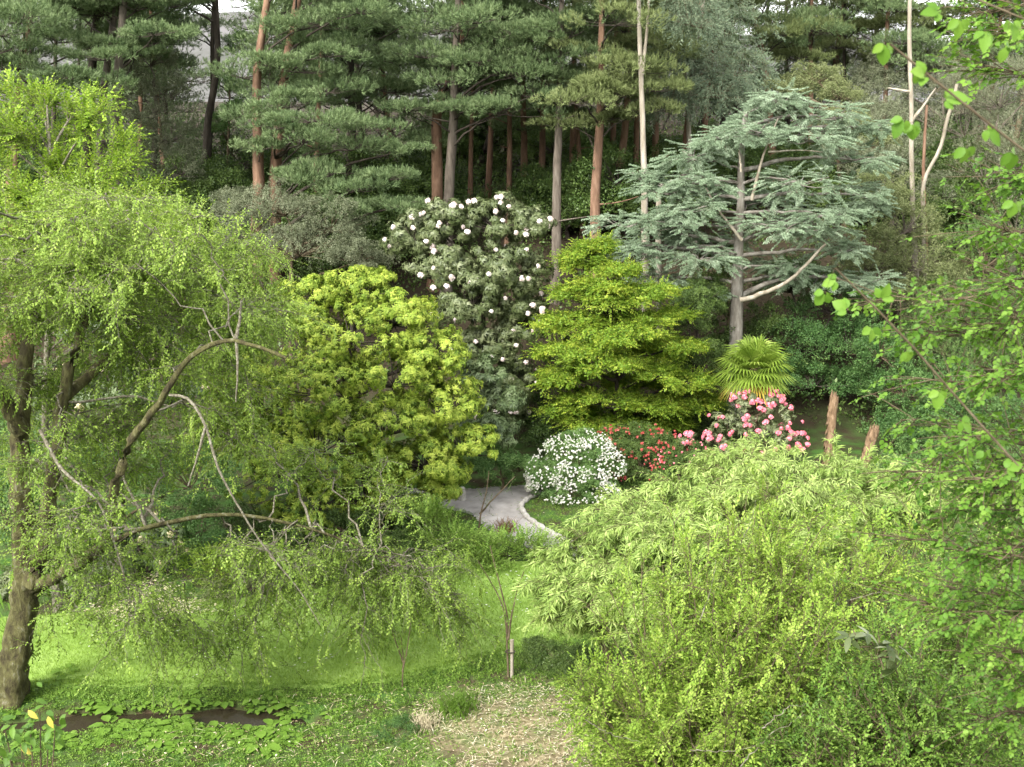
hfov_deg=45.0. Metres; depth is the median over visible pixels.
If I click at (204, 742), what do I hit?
bog plant
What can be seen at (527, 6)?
pine tree
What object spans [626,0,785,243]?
eucalyptus tree
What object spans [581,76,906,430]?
blue cedar
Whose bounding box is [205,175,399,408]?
grey shrub
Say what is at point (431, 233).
rhododendron
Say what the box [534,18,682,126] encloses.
pine tree
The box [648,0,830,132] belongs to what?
pine tree
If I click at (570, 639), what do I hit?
edge weeds
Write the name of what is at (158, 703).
bog plant
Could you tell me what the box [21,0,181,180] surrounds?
pine tree
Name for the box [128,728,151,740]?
bog plant
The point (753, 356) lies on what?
palm tree
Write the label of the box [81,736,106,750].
bog plant
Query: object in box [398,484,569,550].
path weeds
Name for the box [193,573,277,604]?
shrub
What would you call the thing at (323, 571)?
shrub
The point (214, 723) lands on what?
bog plant
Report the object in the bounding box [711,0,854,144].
pine tree
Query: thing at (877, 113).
olive shrub
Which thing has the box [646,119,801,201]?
woodland holly
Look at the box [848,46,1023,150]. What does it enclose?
hazy tree
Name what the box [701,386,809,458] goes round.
pink rhododendron
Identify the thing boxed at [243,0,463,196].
pine tree
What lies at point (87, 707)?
bog plant
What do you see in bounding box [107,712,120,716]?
bog plant
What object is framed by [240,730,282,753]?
bog plant
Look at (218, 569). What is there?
lime shrub
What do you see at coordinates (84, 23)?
pine tree
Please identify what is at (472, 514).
border weeds
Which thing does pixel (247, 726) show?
bog plant
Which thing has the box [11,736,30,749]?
bog plant
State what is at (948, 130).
woodland holly
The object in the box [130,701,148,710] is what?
bog plant
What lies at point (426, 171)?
woodland holly
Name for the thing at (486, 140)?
pine tree
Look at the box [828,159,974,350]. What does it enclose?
olive shrub
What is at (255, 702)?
bog plant
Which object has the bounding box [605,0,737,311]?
eucalyptus tree
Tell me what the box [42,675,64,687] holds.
bog plant
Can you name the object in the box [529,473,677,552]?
verge weeds
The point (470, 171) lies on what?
pine tree
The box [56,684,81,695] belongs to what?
bog plant
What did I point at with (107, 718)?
bog plant
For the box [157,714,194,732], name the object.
bog plant
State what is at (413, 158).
woodland holly
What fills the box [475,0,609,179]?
pine tree
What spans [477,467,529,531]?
sapling
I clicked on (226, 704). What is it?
bog plant
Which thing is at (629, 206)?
woodland holly
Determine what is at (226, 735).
bog plant
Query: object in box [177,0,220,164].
pine tree
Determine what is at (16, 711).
bog plant
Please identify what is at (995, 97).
pine tree
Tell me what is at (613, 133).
pine tree
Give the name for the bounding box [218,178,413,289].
woodland holly
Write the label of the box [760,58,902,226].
olive shrub
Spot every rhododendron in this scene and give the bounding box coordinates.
[13,276,207,544]
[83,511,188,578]
[379,190,559,422]
[677,430,696,480]
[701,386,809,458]
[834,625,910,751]
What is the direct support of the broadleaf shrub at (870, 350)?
on the ground at (850, 434)
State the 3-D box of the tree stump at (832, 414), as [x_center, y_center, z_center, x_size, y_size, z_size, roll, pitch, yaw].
[11.045,1.634,43.075,0.470,2.953,0.445,-8,16,-31]
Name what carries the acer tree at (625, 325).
on the ground at (850, 434)
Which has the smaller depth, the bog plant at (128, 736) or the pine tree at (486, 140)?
the bog plant at (128, 736)
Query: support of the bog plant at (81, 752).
on the ground at (850, 434)
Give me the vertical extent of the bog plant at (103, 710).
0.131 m
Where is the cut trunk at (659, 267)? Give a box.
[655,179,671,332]
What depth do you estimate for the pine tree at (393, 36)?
56.17 m
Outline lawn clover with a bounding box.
[0,563,536,679]
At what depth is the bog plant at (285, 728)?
25.38 m
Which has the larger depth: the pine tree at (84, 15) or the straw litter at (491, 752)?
the pine tree at (84, 15)
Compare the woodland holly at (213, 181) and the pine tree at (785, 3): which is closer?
the woodland holly at (213, 181)
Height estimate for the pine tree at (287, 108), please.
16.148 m
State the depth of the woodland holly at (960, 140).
60.82 m
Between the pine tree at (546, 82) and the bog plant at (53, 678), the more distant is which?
the pine tree at (546, 82)
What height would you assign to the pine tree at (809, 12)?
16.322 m
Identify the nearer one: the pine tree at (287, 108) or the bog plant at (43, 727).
the bog plant at (43, 727)
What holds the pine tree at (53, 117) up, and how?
on the ground at (850, 434)
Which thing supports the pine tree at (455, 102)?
on the ground at (850, 434)
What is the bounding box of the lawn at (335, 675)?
[0,560,615,690]
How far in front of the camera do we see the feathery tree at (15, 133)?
28.39 m
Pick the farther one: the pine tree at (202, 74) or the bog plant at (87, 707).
the pine tree at (202, 74)
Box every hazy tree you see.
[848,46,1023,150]
[914,49,1023,271]
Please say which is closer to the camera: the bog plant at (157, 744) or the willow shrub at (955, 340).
the bog plant at (157, 744)
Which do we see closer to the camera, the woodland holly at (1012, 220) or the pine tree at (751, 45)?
the woodland holly at (1012, 220)
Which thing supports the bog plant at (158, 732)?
on the ground at (850, 434)
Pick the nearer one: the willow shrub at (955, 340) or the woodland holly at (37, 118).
the willow shrub at (955, 340)
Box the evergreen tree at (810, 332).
[745,249,889,397]
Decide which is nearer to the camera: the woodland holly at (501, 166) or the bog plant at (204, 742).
the bog plant at (204, 742)
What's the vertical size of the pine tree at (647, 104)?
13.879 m
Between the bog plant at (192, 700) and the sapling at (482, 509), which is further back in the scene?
the sapling at (482, 509)
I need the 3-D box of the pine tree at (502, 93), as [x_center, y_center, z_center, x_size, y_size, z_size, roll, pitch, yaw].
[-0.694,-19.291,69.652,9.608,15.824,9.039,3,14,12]
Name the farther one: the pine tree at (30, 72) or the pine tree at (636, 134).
the pine tree at (30, 72)
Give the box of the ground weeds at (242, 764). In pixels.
[0,639,645,766]
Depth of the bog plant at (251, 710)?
26.36 m
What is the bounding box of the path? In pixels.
[405,474,608,564]
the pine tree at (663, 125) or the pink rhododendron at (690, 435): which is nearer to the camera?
the pink rhododendron at (690, 435)
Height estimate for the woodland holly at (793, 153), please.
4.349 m
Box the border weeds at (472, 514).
[0,505,544,608]
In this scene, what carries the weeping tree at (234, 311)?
on the ground at (850, 434)
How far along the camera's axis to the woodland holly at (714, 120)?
77.91 m
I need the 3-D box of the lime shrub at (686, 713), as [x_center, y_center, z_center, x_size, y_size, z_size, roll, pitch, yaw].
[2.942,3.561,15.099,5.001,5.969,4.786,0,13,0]
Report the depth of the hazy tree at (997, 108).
53.67 m
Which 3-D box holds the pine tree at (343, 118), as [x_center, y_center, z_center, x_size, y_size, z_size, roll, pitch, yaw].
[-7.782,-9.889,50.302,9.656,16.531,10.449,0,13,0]
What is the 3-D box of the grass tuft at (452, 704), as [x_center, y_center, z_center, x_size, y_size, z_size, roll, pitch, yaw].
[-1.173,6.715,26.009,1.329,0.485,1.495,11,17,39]
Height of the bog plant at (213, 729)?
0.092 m
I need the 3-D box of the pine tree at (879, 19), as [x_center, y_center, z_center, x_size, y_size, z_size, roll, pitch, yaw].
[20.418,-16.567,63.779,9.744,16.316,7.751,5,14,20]
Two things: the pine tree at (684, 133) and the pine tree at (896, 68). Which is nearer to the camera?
the pine tree at (684, 133)
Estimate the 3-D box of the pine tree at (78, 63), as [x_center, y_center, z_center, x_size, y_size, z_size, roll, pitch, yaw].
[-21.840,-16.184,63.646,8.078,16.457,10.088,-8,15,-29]
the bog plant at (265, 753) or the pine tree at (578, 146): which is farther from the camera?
the pine tree at (578, 146)
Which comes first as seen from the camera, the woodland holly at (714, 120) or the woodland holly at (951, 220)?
the woodland holly at (951, 220)
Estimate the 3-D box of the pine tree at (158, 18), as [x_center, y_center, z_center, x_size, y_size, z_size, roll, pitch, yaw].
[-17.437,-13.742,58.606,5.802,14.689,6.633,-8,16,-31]
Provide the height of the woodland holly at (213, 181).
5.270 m
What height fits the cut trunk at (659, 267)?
7.943 m
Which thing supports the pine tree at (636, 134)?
on the ground at (850, 434)
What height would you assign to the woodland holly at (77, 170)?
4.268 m
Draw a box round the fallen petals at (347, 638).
[67,555,539,676]
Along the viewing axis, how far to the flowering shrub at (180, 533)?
33.19 m
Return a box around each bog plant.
[3,710,21,718]
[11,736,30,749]
[26,726,54,738]
[30,681,43,691]
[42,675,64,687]
[44,733,78,752]
[50,663,79,676]
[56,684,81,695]
[65,707,79,713]
[66,740,90,748]
[77,746,92,754]
[80,702,97,711]
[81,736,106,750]
[82,694,101,705]
[87,715,132,735]
[89,727,102,736]
[90,699,122,714]
[90,730,121,746]
[96,700,125,709]
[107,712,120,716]
[107,731,127,740]
[122,731,138,739]
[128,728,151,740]
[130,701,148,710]
[131,719,153,729]
[135,731,177,749]
[137,731,163,741]
[144,696,164,708]
[149,719,170,731]
[150,706,171,712]
[150,727,170,737]
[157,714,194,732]
[163,739,191,754]
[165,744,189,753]
[169,690,201,707]
[172,723,192,734]
[174,702,195,712]
[185,721,205,731]
[188,729,207,740]
[199,736,214,744]
[200,720,236,738]
[203,727,230,739]
[214,695,235,708]
[222,731,244,745]
[227,724,265,743]
[235,735,257,746]
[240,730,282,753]
[242,689,267,705]
[246,705,266,714]
[255,719,291,736]
[257,701,277,713]
[259,752,279,758]
[260,690,282,699]
[264,719,295,735]
[271,696,292,706]
[276,698,304,711]
[276,710,295,720]
[279,710,294,718]
[280,732,304,743]
[286,741,298,747]
[295,710,310,718]
[315,727,330,734]
[320,708,338,719]
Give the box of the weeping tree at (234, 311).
[0,163,515,717]
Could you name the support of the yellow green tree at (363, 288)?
on the ground at (850, 434)
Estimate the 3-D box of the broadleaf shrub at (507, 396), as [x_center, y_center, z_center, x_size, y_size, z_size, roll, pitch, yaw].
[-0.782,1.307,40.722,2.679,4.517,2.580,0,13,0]
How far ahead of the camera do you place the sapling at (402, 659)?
26.80 m
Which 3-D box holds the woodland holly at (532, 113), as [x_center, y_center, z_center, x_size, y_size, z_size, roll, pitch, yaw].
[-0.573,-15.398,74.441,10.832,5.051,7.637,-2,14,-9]
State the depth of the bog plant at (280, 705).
26.35 m
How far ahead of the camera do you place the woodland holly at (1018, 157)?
57.66 m
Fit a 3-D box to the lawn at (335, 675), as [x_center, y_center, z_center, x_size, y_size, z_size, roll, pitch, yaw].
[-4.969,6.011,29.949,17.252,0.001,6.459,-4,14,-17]
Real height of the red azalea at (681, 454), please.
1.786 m
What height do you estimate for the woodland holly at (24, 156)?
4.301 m
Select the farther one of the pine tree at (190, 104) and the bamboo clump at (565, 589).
the pine tree at (190, 104)
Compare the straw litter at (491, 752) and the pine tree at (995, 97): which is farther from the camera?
the pine tree at (995, 97)
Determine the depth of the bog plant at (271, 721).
25.48 m
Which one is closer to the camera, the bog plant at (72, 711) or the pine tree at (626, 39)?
the bog plant at (72, 711)
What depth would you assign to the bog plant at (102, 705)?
26.40 m
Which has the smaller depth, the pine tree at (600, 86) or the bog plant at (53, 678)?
the bog plant at (53, 678)
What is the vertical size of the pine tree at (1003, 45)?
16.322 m
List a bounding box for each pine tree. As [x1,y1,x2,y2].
[0,0,140,364]
[0,12,83,147]
[0,36,43,130]
[2,17,168,151]
[12,0,84,188]
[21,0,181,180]
[33,4,227,181]
[49,0,214,203]
[56,0,153,241]
[58,13,196,144]
[73,18,91,154]
[76,2,208,176]
[86,1,207,166]
[89,21,252,168]
[104,0,228,166]
[144,1,235,163]
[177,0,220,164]
[184,0,334,153]
[203,0,436,313]
[217,0,378,291]
[239,64,336,147]
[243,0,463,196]
[264,0,394,194]
[266,13,303,192]
[268,0,463,146]
[275,36,374,151]
[304,2,444,157]
[323,0,440,160]
[353,0,585,291]
[363,0,438,158]
[376,0,580,296]
[413,5,564,172]
[421,0,539,199]
[431,0,551,244]
[440,26,519,197]
[442,2,550,141]
[447,44,549,183]
[457,0,642,304]
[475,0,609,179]
[480,0,558,174]
[497,2,566,161]
[517,0,634,237]
[524,0,644,162]
[524,0,694,309]
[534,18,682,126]
[553,0,724,237]
[582,34,686,125]
[585,3,722,133]
[609,2,686,161]
[610,0,702,218]
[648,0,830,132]
[651,11,761,135]
[652,60,680,203]
[659,50,743,130]
[661,0,827,133]
[676,2,763,200]
[693,0,750,151]
[707,0,855,203]
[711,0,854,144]
[735,0,869,206]
[743,0,826,91]
[755,0,881,136]
[755,0,925,113]
[773,0,884,134]
[789,1,879,116]
[814,0,928,105]
[814,0,970,137]
[837,0,957,117]
[881,0,1013,123]
[917,2,1023,143]
[922,1,1023,154]
[927,0,1023,129]
[960,3,1023,139]
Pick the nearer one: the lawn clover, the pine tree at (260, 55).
the lawn clover
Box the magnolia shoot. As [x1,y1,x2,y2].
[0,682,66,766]
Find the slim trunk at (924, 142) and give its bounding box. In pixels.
[922,105,929,287]
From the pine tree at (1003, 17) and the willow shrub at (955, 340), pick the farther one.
the pine tree at (1003, 17)
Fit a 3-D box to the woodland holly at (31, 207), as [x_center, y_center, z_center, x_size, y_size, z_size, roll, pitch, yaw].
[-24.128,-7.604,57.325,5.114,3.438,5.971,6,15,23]
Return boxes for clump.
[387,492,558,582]
[506,430,1006,751]
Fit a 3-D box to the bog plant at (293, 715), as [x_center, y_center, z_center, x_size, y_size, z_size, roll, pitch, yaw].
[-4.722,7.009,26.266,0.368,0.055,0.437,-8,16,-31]
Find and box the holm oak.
[107,24,206,207]
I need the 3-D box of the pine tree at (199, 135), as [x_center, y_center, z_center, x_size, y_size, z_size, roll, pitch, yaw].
[-17.341,-14.996,62.592,8.951,14.740,8.421,-3,14,-13]
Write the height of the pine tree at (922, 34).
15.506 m
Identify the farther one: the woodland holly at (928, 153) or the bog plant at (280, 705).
the woodland holly at (928, 153)
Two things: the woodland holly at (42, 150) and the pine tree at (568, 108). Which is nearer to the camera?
the pine tree at (568, 108)
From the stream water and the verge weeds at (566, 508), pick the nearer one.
the stream water
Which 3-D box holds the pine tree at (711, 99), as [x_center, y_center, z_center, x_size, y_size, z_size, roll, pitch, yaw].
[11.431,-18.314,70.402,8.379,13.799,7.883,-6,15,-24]
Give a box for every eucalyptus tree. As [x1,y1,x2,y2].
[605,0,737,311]
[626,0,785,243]
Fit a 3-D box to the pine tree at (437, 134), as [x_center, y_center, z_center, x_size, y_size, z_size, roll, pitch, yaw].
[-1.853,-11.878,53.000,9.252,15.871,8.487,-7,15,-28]
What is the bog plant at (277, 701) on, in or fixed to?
on the ground at (850, 434)
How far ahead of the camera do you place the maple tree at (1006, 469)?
8.80 m
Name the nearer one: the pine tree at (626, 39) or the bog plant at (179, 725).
the bog plant at (179, 725)
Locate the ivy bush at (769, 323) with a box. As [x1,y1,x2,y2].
[694,231,791,409]
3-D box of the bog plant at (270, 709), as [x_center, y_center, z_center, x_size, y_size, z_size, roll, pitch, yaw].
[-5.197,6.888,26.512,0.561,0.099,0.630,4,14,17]
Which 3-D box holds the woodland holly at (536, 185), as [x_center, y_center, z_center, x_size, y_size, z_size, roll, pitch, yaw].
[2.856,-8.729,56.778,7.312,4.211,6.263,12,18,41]
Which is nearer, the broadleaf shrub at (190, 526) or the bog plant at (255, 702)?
the bog plant at (255, 702)
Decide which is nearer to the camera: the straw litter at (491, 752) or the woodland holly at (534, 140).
the straw litter at (491, 752)
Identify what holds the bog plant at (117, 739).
on the ground at (850, 434)
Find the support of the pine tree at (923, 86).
on the ground at (850, 434)
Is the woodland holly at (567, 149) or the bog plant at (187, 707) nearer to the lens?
the bog plant at (187, 707)
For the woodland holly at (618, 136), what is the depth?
58.68 m
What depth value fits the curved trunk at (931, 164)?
50.73 m
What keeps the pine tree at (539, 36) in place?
on the ground at (850, 434)
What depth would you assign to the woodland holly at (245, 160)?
62.74 m
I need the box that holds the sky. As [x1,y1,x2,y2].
[37,0,1023,42]
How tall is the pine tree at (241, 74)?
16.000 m
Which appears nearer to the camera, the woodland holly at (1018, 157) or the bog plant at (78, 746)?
the bog plant at (78, 746)
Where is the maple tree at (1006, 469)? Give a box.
[814,0,1023,761]
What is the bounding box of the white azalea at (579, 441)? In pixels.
[521,426,627,505]
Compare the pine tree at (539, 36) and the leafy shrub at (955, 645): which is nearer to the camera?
the leafy shrub at (955, 645)
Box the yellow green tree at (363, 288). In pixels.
[174,264,500,537]
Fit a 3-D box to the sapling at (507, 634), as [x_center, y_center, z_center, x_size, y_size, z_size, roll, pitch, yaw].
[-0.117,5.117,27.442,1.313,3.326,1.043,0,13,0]
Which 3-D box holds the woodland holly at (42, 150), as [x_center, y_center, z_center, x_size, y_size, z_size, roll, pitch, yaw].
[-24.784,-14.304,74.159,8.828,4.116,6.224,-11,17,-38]
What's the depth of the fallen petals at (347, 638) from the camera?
30.36 m
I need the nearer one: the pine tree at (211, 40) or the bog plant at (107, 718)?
the bog plant at (107, 718)
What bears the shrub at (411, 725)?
on the ground at (850, 434)
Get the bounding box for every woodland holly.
[0,142,125,188]
[0,181,50,236]
[2,104,60,156]
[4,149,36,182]
[21,114,160,165]
[25,108,109,148]
[38,158,143,201]
[90,135,251,233]
[104,157,305,263]
[194,122,319,199]
[204,184,291,265]
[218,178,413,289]
[266,144,360,199]
[297,148,487,249]
[319,132,493,216]
[413,91,591,180]
[419,98,580,163]
[423,114,581,175]
[485,150,651,239]
[496,118,588,167]
[548,124,610,167]
[549,125,707,178]
[561,133,723,240]
[588,108,705,178]
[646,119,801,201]
[670,107,807,157]
[745,130,854,207]
[768,116,927,189]
[799,133,917,218]
[803,113,980,204]
[811,131,960,207]
[846,138,1023,249]
[904,130,1011,171]
[920,119,1008,144]
[991,134,1023,229]
[1001,152,1023,228]
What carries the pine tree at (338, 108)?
on the ground at (850, 434)
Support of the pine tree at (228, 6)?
on the ground at (850, 434)
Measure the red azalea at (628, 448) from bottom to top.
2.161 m
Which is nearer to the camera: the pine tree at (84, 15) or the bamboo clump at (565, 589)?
the bamboo clump at (565, 589)
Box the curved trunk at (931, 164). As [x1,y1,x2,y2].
[920,84,957,329]
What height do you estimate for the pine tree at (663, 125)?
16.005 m
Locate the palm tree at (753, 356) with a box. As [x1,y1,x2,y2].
[711,334,795,462]
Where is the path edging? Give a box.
[518,490,600,556]
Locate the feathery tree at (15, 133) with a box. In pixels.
[0,62,254,613]
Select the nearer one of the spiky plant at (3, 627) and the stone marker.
the spiky plant at (3, 627)
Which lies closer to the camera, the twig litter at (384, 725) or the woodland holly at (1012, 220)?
the twig litter at (384, 725)
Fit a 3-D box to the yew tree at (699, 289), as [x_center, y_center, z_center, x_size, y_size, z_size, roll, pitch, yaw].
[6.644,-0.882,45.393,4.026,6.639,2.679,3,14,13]
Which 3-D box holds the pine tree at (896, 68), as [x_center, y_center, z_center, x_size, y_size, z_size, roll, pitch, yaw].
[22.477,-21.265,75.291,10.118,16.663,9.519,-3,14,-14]
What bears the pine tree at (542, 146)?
on the ground at (850, 434)
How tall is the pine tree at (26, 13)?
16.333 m
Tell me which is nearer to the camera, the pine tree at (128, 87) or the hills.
the pine tree at (128, 87)
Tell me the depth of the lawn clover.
29.39 m
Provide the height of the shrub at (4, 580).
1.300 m
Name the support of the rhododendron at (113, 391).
on the ground at (850, 434)
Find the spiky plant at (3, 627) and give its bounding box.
[0,570,87,632]
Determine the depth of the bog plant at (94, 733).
25.17 m
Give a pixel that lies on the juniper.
(539, 644)
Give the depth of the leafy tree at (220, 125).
60.93 m
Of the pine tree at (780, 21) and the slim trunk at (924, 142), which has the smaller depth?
the slim trunk at (924, 142)
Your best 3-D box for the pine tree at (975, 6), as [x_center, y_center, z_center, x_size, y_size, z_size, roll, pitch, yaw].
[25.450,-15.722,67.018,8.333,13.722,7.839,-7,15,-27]
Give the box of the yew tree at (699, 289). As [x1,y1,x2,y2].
[642,270,741,442]
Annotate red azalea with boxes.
[596,420,694,484]
[652,436,709,482]
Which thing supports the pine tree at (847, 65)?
on the ground at (850, 434)
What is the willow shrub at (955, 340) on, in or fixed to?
on the ground at (850, 434)
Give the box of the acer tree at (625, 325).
[517,229,732,455]
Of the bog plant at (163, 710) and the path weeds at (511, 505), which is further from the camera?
the path weeds at (511, 505)
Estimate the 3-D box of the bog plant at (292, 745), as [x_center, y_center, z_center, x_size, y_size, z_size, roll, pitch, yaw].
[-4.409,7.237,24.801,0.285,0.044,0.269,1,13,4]
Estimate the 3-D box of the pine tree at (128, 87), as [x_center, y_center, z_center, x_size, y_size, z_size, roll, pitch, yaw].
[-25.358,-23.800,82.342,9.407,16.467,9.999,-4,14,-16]
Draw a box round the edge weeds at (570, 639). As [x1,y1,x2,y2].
[24,625,616,701]
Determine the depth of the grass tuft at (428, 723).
25.43 m
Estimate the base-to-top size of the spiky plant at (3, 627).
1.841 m
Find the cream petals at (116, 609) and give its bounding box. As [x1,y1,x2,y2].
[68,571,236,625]
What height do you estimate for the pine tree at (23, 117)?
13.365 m
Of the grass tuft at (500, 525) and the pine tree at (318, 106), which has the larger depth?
the pine tree at (318, 106)
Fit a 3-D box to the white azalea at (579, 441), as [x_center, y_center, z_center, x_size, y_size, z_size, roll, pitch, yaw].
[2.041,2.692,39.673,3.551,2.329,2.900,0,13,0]
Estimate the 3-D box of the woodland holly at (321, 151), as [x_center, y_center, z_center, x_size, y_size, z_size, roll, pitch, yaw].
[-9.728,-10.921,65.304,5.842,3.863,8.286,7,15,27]
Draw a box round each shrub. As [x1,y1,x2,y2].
[0,412,244,565]
[0,563,109,602]
[179,541,252,593]
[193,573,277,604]
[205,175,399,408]
[208,486,439,551]
[252,542,383,590]
[370,711,421,748]
[448,351,528,482]
[456,445,542,489]
[516,372,619,454]
[548,461,956,766]
[732,597,1023,766]
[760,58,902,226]
[816,95,967,250]
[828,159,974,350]
[835,320,1023,448]
[856,435,1020,476]
[873,473,1023,766]
[888,211,1023,372]
[915,133,1023,271]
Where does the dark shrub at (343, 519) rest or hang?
on the ground at (850, 434)
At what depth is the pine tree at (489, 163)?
60.86 m
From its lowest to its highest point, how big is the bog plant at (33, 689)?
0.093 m
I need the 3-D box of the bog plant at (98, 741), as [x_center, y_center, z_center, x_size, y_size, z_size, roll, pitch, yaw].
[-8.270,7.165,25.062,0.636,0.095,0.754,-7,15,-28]
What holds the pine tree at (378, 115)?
on the ground at (850, 434)
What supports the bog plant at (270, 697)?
on the ground at (850, 434)
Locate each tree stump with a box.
[822,390,838,465]
[858,423,879,466]
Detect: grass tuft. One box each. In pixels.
[398,704,445,735]
[419,680,483,722]
[489,516,523,533]
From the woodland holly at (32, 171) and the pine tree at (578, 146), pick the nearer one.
the pine tree at (578, 146)
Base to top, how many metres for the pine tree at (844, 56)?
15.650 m
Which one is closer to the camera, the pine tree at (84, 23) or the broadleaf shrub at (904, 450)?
the broadleaf shrub at (904, 450)
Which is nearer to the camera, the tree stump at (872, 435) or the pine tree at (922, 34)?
the tree stump at (872, 435)
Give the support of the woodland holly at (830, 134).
on the ground at (850, 434)
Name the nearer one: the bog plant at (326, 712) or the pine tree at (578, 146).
the bog plant at (326, 712)
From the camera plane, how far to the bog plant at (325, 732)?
25.25 m
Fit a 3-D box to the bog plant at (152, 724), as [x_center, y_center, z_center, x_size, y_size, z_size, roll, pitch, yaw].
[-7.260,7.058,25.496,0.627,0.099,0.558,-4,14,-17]
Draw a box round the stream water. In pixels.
[0,709,307,734]
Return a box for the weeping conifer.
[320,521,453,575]
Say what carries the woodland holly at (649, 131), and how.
on the ground at (850, 434)
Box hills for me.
[0,11,1023,101]
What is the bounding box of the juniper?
[515,633,603,680]
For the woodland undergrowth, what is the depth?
52.14 m
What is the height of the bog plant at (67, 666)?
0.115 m
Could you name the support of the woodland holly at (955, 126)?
on the ground at (850, 434)
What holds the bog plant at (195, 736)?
on the ground at (850, 434)
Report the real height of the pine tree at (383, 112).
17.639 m
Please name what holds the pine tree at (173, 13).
on the ground at (850, 434)
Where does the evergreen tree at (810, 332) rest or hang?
on the ground at (850, 434)
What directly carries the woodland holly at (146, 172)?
on the ground at (850, 434)
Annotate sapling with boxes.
[382,620,430,686]
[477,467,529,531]
[478,537,533,676]
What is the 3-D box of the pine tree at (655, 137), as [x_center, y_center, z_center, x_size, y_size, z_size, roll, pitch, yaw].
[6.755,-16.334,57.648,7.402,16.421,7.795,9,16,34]
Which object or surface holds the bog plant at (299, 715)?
on the ground at (850, 434)
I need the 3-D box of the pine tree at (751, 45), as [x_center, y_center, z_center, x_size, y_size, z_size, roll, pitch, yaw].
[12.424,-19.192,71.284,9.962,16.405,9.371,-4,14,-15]
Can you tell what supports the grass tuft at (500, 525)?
on the ground at (850, 434)
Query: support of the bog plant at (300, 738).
on the ground at (850, 434)
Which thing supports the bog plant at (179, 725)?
on the ground at (850, 434)
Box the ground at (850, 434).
[0,100,1023,766]
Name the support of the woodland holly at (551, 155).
on the ground at (850, 434)
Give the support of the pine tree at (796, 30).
on the ground at (850, 434)
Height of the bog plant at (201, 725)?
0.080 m
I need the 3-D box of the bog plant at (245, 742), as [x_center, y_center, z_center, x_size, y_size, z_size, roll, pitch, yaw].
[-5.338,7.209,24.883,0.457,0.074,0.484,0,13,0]
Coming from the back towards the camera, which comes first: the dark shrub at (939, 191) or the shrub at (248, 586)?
the dark shrub at (939, 191)
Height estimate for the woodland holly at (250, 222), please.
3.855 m
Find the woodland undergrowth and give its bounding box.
[0,89,1023,438]
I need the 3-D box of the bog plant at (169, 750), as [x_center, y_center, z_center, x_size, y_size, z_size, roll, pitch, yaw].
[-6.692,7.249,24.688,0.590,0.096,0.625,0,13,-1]
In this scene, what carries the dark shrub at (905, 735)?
on the ground at (850, 434)
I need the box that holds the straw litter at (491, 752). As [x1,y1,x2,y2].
[405,682,600,766]
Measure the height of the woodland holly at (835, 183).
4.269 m
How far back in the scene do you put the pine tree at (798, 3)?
72.89 m
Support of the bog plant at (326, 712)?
on the ground at (850, 434)
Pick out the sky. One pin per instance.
(221, 1)
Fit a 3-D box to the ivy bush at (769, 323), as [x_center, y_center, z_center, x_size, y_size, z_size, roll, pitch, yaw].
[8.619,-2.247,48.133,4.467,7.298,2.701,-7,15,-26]
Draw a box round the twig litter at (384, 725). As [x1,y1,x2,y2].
[100,676,577,766]
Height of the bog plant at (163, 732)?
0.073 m
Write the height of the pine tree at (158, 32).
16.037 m
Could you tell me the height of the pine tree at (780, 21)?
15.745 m
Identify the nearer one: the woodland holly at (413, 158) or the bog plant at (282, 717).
the bog plant at (282, 717)
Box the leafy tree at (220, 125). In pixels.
[200,26,254,169]
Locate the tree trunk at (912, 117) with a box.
[888,0,935,316]
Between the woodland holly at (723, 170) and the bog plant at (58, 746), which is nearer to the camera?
the bog plant at (58, 746)
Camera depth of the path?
38.99 m
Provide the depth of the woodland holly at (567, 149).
66.27 m
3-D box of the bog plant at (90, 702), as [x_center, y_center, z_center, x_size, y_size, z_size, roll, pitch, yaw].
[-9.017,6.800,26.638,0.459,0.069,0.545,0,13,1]
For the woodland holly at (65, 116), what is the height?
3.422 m
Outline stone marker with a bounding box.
[458,487,465,500]
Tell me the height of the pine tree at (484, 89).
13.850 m
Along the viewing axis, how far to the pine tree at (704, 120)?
60.65 m
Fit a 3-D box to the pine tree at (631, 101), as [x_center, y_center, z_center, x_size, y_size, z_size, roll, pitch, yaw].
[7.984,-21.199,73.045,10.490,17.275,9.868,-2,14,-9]
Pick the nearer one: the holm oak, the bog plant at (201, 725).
the bog plant at (201, 725)
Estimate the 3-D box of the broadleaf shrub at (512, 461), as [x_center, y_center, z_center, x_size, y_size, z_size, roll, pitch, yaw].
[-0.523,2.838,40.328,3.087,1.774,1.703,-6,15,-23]
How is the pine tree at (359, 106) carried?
on the ground at (850, 434)
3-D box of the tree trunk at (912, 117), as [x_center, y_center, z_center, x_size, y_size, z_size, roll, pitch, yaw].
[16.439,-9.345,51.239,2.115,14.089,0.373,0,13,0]

